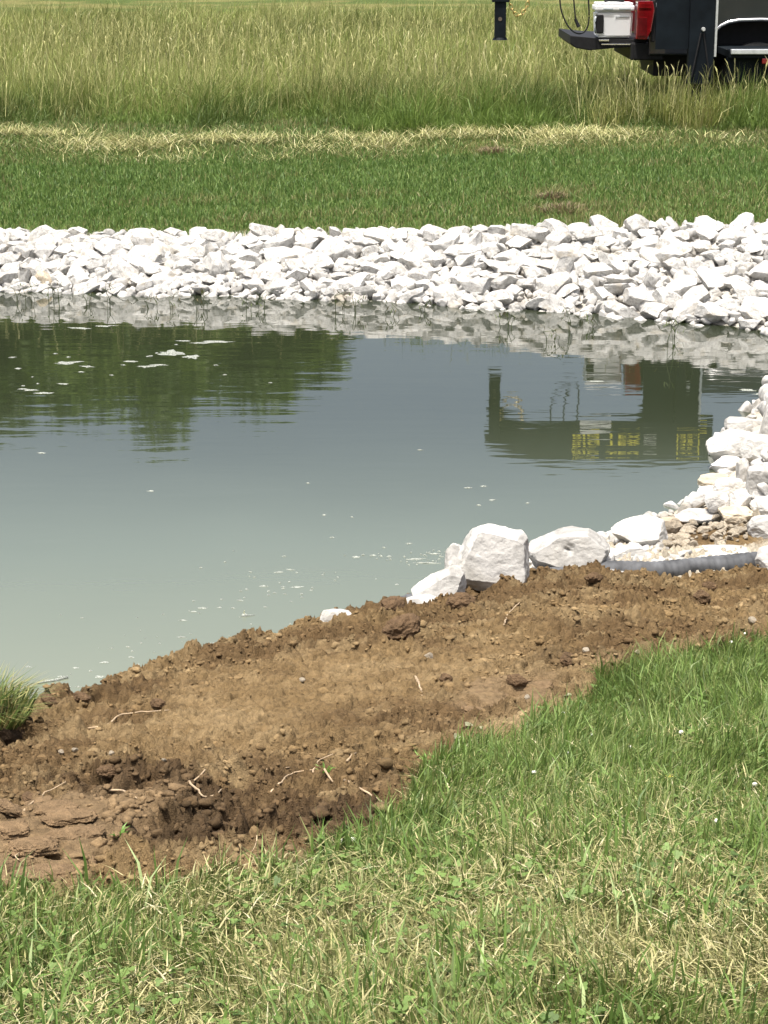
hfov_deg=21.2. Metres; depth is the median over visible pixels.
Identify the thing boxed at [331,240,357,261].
riprap stone
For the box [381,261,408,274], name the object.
riprap stone
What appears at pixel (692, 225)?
riprap stone
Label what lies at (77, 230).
riprap stone
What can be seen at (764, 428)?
stone
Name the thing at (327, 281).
riprap stone
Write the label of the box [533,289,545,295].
riprap stone
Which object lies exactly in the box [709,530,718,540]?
cobble
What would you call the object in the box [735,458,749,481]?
stone
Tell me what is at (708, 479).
stone
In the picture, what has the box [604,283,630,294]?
riprap stone
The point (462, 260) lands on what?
riprap stone
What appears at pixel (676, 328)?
water weed
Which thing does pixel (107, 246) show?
riprap stone
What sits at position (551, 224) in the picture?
riprap stone
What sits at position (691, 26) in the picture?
gooseneck trailer
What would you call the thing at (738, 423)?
stone
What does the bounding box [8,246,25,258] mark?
riprap stone
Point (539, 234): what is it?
riprap stone
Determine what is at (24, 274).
riprap stone
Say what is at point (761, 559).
stone
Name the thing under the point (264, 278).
riprap stone
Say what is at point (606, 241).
riprap stone
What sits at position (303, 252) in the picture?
riprap stone
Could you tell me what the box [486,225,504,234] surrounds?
riprap stone
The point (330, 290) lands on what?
riprap stone
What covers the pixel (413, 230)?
riprap stone
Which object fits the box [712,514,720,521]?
cobble
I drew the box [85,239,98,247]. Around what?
riprap stone
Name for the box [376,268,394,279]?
riprap stone
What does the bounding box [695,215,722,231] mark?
riprap stone
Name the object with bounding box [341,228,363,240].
riprap stone
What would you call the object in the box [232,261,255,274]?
riprap stone
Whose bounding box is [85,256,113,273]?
riprap stone
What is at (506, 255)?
riprap stone
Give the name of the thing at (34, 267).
riprap stone
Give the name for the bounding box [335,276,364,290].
riprap stone
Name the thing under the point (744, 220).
riprap stone
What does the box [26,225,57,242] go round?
riprap stone
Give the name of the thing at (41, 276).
riprap stone
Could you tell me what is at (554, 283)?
riprap stone
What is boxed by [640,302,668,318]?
riprap stone
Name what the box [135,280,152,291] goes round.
riprap stone
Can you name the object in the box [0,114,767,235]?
mown grass
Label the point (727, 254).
riprap stone
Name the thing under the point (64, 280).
riprap stone
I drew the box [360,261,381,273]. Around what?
riprap stone
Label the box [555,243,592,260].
riprap stone
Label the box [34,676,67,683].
floating twig
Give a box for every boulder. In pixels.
[456,524,529,590]
[529,526,609,567]
[611,515,667,545]
[706,428,753,461]
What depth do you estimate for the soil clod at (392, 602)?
8.20 m
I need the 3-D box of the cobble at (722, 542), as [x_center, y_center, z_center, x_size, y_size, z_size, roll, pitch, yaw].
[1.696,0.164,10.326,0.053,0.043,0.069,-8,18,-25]
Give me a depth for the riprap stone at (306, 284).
17.84 m
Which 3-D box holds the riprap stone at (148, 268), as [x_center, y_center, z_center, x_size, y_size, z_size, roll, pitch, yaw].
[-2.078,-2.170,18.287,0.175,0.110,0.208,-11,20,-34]
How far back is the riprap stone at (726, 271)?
17.16 m
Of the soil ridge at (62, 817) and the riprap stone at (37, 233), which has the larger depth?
the riprap stone at (37, 233)
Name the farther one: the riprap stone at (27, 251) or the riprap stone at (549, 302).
the riprap stone at (27, 251)
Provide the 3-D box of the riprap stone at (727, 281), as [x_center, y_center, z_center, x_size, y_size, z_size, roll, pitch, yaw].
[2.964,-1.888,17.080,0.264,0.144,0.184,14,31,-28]
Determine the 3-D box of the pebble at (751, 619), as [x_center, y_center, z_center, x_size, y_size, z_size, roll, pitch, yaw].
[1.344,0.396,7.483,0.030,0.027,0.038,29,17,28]
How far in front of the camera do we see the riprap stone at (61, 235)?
18.84 m
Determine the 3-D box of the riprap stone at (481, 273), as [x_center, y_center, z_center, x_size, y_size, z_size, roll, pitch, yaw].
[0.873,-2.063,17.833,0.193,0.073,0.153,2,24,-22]
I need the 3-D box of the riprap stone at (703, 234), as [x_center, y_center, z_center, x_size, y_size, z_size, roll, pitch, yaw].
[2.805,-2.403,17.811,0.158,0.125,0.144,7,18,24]
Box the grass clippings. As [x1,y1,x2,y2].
[0,714,767,1023]
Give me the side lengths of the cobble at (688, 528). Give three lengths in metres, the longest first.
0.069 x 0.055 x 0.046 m
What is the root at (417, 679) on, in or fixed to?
on the soil bank
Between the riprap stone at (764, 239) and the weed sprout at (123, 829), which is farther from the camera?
the riprap stone at (764, 239)
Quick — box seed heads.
[0,8,767,125]
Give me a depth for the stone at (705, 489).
11.43 m
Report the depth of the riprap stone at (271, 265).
18.25 m
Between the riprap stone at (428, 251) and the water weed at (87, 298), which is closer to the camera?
the water weed at (87, 298)
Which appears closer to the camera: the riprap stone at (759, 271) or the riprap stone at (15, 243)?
the riprap stone at (759, 271)
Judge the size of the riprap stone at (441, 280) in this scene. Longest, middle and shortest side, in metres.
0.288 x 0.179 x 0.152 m
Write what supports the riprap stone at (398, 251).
on the ground at (218, 4)
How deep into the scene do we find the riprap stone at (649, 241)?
17.78 m
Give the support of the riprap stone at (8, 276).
on the ground at (218, 4)
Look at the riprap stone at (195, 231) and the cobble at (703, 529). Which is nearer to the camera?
the cobble at (703, 529)
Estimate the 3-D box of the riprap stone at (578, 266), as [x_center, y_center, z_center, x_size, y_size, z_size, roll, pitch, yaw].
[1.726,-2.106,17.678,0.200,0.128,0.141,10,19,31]
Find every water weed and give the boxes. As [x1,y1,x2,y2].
[10,283,36,301]
[26,282,36,305]
[47,282,61,305]
[82,292,95,304]
[103,283,120,306]
[144,295,158,308]
[165,293,179,310]
[189,288,210,309]
[255,289,273,309]
[332,288,352,312]
[351,294,368,312]
[385,300,398,316]
[414,298,430,312]
[495,312,514,327]
[544,326,561,342]
[558,306,572,332]
[582,313,595,327]
[657,316,677,352]
[665,318,684,337]
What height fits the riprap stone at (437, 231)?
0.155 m
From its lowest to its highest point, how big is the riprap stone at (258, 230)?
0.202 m
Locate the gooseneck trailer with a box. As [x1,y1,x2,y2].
[492,0,767,109]
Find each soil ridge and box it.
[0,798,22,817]
[0,819,29,839]
[7,836,59,857]
[9,863,75,883]
[24,795,52,805]
[34,799,78,817]
[40,808,99,826]
[42,825,105,844]
[64,851,96,863]
[461,705,482,712]
[475,691,508,697]
[523,681,553,689]
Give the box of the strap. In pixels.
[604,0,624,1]
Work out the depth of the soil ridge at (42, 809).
4.55 m
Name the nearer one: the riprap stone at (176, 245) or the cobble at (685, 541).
the cobble at (685, 541)
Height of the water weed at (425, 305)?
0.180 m
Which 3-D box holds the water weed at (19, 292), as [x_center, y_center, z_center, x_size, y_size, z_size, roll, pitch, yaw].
[-3.112,-1.875,17.682,0.242,0.234,0.082,5,17,15]
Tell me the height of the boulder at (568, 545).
0.213 m
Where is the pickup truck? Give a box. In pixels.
[559,0,767,96]
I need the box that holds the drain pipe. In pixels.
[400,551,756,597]
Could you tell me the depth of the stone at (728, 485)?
11.01 m
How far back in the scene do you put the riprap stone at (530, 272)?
17.65 m
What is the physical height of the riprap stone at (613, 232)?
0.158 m
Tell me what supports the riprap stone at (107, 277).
on the ground at (218, 4)
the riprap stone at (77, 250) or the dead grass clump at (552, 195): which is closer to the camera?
the riprap stone at (77, 250)
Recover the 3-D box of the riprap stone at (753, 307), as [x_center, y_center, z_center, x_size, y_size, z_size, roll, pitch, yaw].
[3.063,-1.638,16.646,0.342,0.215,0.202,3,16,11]
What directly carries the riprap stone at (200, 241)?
on the ground at (218, 4)
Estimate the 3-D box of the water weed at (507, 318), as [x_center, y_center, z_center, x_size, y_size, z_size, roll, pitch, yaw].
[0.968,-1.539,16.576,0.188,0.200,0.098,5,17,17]
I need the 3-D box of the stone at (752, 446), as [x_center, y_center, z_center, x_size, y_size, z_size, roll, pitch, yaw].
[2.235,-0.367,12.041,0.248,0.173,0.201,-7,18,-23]
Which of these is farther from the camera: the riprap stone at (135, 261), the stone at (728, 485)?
the riprap stone at (135, 261)
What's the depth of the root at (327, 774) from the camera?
4.76 m
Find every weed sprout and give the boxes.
[111,823,129,838]
[315,761,335,772]
[415,751,451,767]
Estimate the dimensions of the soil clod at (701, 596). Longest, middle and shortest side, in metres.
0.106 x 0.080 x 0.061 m
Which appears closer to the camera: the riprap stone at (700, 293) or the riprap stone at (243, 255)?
the riprap stone at (700, 293)
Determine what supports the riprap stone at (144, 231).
on the ground at (218, 4)
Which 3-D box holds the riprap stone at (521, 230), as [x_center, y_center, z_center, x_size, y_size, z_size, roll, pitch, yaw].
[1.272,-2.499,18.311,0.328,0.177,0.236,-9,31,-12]
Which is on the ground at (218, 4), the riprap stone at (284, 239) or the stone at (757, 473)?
the riprap stone at (284, 239)
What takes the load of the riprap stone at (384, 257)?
on the ground at (218, 4)
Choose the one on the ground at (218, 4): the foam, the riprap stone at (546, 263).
the riprap stone at (546, 263)
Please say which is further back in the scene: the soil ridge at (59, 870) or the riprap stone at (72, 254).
the riprap stone at (72, 254)
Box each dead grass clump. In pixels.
[477,145,506,153]
[535,200,592,214]
[536,190,567,199]
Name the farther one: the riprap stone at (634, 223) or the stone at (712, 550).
the riprap stone at (634, 223)
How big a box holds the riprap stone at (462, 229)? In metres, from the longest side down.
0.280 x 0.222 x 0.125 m
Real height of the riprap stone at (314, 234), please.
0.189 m
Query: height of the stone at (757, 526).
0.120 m
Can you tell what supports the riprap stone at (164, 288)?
on the ground at (218, 4)
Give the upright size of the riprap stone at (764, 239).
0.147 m
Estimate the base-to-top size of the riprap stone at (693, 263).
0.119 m
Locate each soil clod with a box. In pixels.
[22,791,33,801]
[40,693,57,705]
[73,691,90,702]
[96,765,115,778]
[150,698,165,708]
[379,596,404,610]
[382,613,420,639]
[439,673,452,681]
[446,592,475,609]
[506,674,528,686]
[560,652,572,666]
[584,572,603,582]
[693,589,710,603]
[702,581,717,589]
[745,629,759,638]
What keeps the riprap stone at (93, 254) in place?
on the ground at (218, 4)
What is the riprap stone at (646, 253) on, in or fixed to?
on the ground at (218, 4)
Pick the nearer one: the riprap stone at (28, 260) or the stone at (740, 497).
the stone at (740, 497)
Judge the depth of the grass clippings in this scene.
3.57 m
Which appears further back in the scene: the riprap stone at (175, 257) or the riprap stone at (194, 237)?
the riprap stone at (194, 237)
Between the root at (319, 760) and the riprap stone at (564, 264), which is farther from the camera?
the riprap stone at (564, 264)
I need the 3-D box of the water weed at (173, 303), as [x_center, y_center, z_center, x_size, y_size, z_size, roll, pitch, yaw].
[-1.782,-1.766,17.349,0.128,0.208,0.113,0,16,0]
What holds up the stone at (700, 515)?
on the ground at (218, 4)
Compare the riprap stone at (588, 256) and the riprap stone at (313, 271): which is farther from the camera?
the riprap stone at (313, 271)
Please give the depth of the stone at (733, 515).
10.71 m
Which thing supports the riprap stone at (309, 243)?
on the ground at (218, 4)
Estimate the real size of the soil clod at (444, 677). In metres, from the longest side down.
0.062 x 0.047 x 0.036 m
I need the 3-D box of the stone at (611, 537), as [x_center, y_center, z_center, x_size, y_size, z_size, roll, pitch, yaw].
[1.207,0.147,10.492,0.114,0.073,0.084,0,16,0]
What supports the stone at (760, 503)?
on the ground at (218, 4)
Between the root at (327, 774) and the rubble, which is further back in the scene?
the rubble
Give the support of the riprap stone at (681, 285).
on the ground at (218, 4)
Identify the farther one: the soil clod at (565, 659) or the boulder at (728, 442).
the boulder at (728, 442)
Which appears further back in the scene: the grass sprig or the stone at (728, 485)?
the stone at (728, 485)
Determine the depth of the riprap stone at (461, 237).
18.28 m
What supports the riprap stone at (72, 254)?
on the ground at (218, 4)
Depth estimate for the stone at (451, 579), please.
8.63 m
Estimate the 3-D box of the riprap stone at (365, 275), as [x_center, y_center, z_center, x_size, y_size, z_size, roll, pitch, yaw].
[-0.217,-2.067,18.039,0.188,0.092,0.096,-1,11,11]
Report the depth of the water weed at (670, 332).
15.57 m
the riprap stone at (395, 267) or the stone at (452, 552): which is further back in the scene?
the riprap stone at (395, 267)
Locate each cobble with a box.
[662,539,672,546]
[674,532,690,540]
[682,539,690,545]
[683,526,693,532]
[688,519,698,526]
[690,540,698,545]
[697,526,710,533]
[709,522,717,529]
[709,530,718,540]
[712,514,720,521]
[712,532,722,537]
[716,522,724,529]
[716,540,725,544]
[727,528,738,534]
[735,526,746,534]
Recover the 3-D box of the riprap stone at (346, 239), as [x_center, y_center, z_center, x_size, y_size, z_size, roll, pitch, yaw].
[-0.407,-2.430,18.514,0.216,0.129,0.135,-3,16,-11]
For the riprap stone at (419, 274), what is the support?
on the ground at (218, 4)
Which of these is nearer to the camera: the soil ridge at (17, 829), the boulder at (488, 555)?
the soil ridge at (17, 829)
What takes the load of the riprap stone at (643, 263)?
on the ground at (218, 4)
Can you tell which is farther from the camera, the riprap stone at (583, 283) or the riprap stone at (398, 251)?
the riprap stone at (398, 251)
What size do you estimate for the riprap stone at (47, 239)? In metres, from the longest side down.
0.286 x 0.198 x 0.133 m
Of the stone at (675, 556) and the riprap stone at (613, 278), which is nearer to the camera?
the stone at (675, 556)
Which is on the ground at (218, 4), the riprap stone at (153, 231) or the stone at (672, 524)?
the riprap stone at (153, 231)
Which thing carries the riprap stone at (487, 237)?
on the ground at (218, 4)
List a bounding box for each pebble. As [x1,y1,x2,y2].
[424,652,432,658]
[748,616,756,623]
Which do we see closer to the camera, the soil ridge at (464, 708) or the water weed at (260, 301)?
the soil ridge at (464, 708)
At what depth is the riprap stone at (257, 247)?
18.57 m
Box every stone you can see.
[0,245,9,252]
[0,252,21,265]
[0,271,17,285]
[4,262,19,271]
[5,229,25,240]
[7,241,25,246]
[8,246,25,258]
[8,282,29,290]
[17,246,33,260]
[18,268,30,282]
[21,257,40,263]
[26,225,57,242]
[28,260,49,275]
[33,244,56,258]
[33,284,49,291]
[35,270,51,283]
[36,234,57,246]
[46,260,63,271]
[50,276,71,288]
[53,246,68,255]
[55,232,74,240]
[66,252,77,258]
[66,267,88,281]
[67,235,90,242]
[68,226,87,234]
[69,242,93,247]
[70,246,85,254]
[71,256,92,266]
[76,281,99,292]
[79,250,102,259]
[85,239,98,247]
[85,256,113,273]
[94,267,104,272]
[95,238,125,254]
[102,272,112,281]
[106,283,125,294]
[107,256,138,278]
[114,254,129,261]
[121,234,132,249]
[126,228,151,236]
[127,245,156,258]
[127,256,152,268]
[130,273,143,283]
[131,232,163,245]
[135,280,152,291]
[139,263,164,274]
[149,254,161,262]
[149,272,173,283]
[150,228,160,236]
[153,238,170,254]
[153,284,170,293]
[157,267,177,277]
[159,232,177,244]
[163,227,181,235]
[170,254,183,261]
[172,258,192,269]
[173,239,190,248]
[174,273,202,286]
[180,235,199,240]
[182,244,205,255]
[188,257,199,262]
[189,227,206,234]
[190,237,208,246]
[192,286,209,293]
[193,264,209,272]
[199,229,229,242]
[201,275,215,282]
[202,251,230,277]
[205,242,219,254]
[209,283,230,293]
[216,271,235,277]
[222,242,244,254]
[224,254,241,265]
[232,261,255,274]
[236,250,259,261]
[237,278,247,283]
[238,236,258,247]
[238,269,257,278]
[245,235,263,253]
[246,278,265,293]
[249,223,276,236]
[257,261,282,270]
[258,235,270,241]
[260,273,273,282]
[263,232,295,248]
[263,247,297,263]
[270,278,290,295]
[279,228,294,234]
[285,258,309,274]
[285,268,307,279]
[286,277,297,286]
[291,246,313,258]
[293,238,318,248]
[294,235,304,242]
[299,277,316,297]
[302,252,334,269]
[304,230,324,246]
[311,266,329,278]
[313,238,339,256]
[317,278,336,286]
[320,609,350,621]
[324,286,340,294]
[329,226,340,236]
[330,272,349,279]
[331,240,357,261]
[335,258,348,264]
[335,265,354,272]
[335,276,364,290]
[339,236,350,243]
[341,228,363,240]
[346,256,360,267]
[348,285,376,296]
[351,272,369,280]
[352,237,379,246]
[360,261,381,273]
[361,245,379,255]
[363,227,387,241]
[370,252,389,263]
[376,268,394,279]
[376,285,386,292]
[380,236,395,252]
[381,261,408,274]
[387,229,407,241]
[390,244,411,258]
[391,276,415,291]
[396,228,418,233]
[397,252,422,267]
[397,287,423,302]
[406,236,429,253]
[406,595,435,603]
[408,268,431,280]
[411,565,466,596]
[414,279,429,290]
[417,225,446,237]
[418,246,436,256]
[422,230,438,242]
[423,254,445,267]
[429,234,459,251]
[429,266,441,274]
[430,273,457,285]
[432,286,454,297]
[440,284,459,292]
[442,233,469,243]
[443,226,470,234]
[443,244,482,256]
[444,543,461,567]
[449,266,469,274]
[450,274,469,285]
[454,254,474,266]
[460,278,494,294]
[462,293,477,302]
[463,232,481,245]
[471,249,485,257]
[474,270,489,276]
[481,242,499,254]
[482,232,496,241]
[483,259,506,269]
[485,289,513,304]
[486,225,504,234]
[490,274,518,289]
[496,248,526,261]
[497,266,519,274]
[498,236,506,244]
[504,284,522,297]
[505,236,531,248]
[507,256,540,271]
[510,223,533,240]
[515,278,535,288]
[522,266,550,277]
[525,296,544,308]
[526,247,545,257]
[528,227,549,241]
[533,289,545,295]
[536,259,555,270]
[537,271,571,293]
[537,292,565,310]
[540,218,567,232]
[544,229,571,247]
[550,256,573,273]
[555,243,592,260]
[556,283,578,296]
[567,222,587,230]
[572,260,590,275]
[575,226,603,242]
[577,278,589,289]
[583,251,597,259]
[583,263,613,277]
[589,214,617,229]
[590,286,613,300]
[595,236,615,246]
[597,252,624,273]
[599,227,628,238]
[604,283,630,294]
[604,300,640,317]
[605,274,637,283]
[608,534,615,541]
[608,543,646,559]
[619,252,639,261]
[622,287,656,306]
[623,214,649,233]
[628,235,658,251]
[636,259,649,270]
[637,229,656,238]
[639,246,662,267]
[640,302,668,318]
[641,271,661,288]
[649,221,658,229]
[652,286,680,308]
[655,235,679,248]
[655,241,692,262]
[661,516,680,533]
[663,257,684,270]
[664,552,684,559]
[666,275,696,295]
[669,230,688,241]
[672,297,701,322]
[674,508,720,523]
[680,285,710,301]
[683,257,709,271]
[684,491,705,507]
[686,222,698,229]
[692,240,711,252]
[693,275,701,284]
[694,303,729,322]
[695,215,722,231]
[695,545,749,555]
[696,228,714,240]
[697,266,727,290]
[697,473,728,485]
[697,486,712,493]
[699,250,720,259]
[704,491,728,512]
[711,264,737,277]
[711,456,739,471]
[712,477,745,494]
[714,298,739,307]
[716,225,754,246]
[718,240,734,249]
[718,506,753,524]
[719,249,750,263]
[723,275,750,288]
[724,416,761,429]
[728,489,751,507]
[729,212,753,228]
[730,280,752,303]
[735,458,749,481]
[738,319,760,329]
[740,296,767,319]
[740,434,767,460]
[741,232,764,252]
[746,462,767,494]
[747,515,767,538]
[748,262,767,281]
[749,495,767,514]
[753,228,767,234]
[754,282,767,297]
[755,221,767,227]
[755,546,767,569]
[759,397,767,433]
[760,234,767,243]
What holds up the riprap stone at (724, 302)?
on the ground at (218, 4)
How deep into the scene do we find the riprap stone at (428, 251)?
18.15 m
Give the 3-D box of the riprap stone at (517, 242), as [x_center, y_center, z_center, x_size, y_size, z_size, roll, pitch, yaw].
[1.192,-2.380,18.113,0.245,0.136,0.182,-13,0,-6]
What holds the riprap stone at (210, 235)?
on the ground at (218, 4)
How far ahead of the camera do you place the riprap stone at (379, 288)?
17.83 m
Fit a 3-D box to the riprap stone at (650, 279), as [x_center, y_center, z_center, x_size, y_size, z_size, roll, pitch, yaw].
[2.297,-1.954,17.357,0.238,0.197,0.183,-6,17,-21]
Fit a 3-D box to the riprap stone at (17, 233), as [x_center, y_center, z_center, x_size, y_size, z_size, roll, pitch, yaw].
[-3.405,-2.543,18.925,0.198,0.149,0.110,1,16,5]
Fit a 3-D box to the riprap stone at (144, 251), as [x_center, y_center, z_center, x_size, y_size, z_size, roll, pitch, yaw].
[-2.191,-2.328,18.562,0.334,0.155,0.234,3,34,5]
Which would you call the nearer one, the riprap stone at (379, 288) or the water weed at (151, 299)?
the water weed at (151, 299)
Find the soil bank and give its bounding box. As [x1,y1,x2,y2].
[0,507,767,1023]
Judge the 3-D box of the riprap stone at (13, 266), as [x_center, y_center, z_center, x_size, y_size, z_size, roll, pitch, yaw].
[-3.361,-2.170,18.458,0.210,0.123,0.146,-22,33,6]
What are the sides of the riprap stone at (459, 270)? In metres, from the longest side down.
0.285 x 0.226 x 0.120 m
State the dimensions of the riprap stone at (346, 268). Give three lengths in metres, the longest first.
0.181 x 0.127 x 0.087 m
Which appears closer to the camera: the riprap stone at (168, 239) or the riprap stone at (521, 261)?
the riprap stone at (521, 261)
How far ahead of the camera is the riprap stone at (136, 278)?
18.16 m
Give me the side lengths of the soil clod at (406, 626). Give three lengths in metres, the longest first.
0.154 x 0.112 x 0.089 m
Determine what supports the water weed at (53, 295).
in the water
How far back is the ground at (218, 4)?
20.67 m
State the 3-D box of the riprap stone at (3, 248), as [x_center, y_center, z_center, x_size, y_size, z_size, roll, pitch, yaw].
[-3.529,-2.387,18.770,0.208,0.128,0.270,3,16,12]
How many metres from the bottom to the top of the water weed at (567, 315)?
0.260 m
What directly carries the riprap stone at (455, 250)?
on the ground at (218, 4)
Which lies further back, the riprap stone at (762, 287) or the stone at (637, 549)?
the riprap stone at (762, 287)
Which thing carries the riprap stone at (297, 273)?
on the ground at (218, 4)
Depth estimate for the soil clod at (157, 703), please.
6.12 m
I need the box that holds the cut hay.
[0,118,766,179]
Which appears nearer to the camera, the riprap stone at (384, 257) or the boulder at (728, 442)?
the boulder at (728, 442)
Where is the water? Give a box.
[0,291,767,701]
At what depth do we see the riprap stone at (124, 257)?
18.47 m
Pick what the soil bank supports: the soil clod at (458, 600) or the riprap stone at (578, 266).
the soil clod at (458, 600)
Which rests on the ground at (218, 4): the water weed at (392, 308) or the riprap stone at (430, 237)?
the riprap stone at (430, 237)
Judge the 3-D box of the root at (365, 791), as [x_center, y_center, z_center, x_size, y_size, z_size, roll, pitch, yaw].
[-0.024,0.636,4.596,0.018,0.059,0.324,-7,17,-22]
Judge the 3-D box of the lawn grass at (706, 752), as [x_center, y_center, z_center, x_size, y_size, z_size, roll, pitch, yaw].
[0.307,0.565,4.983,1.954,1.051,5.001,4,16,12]
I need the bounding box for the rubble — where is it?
[0,216,767,571]
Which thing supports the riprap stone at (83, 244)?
on the ground at (218, 4)
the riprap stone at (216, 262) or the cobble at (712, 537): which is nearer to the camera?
the cobble at (712, 537)
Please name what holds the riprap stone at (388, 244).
on the ground at (218, 4)
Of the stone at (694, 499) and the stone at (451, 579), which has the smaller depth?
the stone at (451, 579)
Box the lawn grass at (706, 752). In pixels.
[0,618,767,1023]
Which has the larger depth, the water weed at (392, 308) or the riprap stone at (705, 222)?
the riprap stone at (705, 222)
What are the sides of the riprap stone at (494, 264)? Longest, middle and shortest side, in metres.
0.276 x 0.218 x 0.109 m
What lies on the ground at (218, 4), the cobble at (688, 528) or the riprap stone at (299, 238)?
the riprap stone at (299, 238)
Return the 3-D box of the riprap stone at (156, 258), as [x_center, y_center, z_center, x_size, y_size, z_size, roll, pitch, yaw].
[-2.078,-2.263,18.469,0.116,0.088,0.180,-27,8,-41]
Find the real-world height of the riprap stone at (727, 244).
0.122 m
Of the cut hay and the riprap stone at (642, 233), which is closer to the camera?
the riprap stone at (642, 233)
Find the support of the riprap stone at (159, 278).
on the ground at (218, 4)
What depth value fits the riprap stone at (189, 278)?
18.11 m
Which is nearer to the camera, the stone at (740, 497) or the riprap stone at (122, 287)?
the stone at (740, 497)
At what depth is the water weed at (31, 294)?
17.44 m
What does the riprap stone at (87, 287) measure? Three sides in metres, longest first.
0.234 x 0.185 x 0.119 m
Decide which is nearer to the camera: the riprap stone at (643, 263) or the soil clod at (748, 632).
the soil clod at (748, 632)
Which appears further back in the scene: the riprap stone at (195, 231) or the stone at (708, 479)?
the riprap stone at (195, 231)
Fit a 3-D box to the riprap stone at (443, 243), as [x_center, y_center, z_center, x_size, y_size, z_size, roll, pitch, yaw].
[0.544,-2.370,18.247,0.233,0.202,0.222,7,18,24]
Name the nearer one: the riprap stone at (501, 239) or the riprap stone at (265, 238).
the riprap stone at (501, 239)
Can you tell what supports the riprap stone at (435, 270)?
on the ground at (218, 4)
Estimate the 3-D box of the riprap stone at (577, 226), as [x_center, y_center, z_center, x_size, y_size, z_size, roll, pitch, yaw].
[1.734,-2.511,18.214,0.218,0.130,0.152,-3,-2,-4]
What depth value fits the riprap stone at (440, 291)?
17.60 m
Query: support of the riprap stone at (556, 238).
on the ground at (218, 4)
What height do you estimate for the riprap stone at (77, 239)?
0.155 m
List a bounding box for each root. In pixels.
[23,781,65,810]
[88,710,167,728]
[109,789,136,798]
[189,780,221,797]
[270,769,312,792]
[312,754,332,772]
[324,768,335,784]
[343,779,397,810]
[415,675,422,695]
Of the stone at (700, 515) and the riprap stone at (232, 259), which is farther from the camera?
the riprap stone at (232, 259)
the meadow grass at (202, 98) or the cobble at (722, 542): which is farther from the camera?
the meadow grass at (202, 98)
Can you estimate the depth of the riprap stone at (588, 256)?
17.78 m
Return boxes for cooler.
[592,2,634,36]
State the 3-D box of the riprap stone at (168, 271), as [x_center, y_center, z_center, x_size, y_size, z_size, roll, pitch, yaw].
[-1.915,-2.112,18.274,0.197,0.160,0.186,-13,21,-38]
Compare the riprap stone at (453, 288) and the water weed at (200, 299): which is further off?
the riprap stone at (453, 288)
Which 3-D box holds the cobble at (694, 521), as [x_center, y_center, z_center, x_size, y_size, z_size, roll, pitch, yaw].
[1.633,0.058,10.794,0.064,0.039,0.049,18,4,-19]
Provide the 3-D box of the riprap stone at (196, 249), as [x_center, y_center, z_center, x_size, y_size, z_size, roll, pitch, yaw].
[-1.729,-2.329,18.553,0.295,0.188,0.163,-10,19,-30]
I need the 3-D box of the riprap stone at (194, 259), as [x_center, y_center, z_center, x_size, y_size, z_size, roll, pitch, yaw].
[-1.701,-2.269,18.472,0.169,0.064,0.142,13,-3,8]
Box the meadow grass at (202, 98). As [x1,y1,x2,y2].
[0,0,767,133]
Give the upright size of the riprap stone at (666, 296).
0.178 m
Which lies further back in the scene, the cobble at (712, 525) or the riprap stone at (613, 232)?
the riprap stone at (613, 232)
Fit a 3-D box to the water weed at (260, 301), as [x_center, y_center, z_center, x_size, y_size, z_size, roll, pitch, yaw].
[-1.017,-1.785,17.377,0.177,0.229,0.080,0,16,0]
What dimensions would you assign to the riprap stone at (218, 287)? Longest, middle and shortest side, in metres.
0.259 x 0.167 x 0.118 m
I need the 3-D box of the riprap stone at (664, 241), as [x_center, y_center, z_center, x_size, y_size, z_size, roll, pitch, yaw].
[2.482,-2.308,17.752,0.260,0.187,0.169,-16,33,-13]
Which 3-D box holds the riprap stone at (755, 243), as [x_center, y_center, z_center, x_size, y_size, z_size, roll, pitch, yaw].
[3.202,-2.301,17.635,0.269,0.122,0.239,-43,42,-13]
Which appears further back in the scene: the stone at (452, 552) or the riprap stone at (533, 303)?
the riprap stone at (533, 303)
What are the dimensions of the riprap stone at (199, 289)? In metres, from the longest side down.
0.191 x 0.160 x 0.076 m
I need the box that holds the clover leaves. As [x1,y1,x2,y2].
[0,640,767,1023]
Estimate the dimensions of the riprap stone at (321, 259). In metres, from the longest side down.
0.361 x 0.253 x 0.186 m
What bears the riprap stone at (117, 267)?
on the ground at (218, 4)
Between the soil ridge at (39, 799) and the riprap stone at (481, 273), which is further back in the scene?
the riprap stone at (481, 273)
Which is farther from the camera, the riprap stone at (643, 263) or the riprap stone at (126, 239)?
the riprap stone at (126, 239)
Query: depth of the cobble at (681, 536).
10.40 m
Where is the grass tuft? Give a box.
[0,662,58,745]
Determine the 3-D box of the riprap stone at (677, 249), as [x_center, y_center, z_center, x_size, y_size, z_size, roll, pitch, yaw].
[2.489,-2.231,17.667,0.358,0.207,0.230,-13,35,-26]
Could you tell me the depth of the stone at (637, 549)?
10.05 m
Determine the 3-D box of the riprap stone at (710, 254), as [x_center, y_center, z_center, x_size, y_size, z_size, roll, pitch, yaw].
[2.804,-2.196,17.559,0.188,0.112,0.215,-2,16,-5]
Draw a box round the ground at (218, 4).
[0,0,767,533]
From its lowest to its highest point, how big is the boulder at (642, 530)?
0.172 m
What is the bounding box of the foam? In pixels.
[8,322,757,686]
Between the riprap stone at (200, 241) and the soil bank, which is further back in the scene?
the riprap stone at (200, 241)
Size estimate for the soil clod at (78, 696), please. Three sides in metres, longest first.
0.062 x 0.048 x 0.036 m
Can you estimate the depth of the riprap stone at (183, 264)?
18.28 m

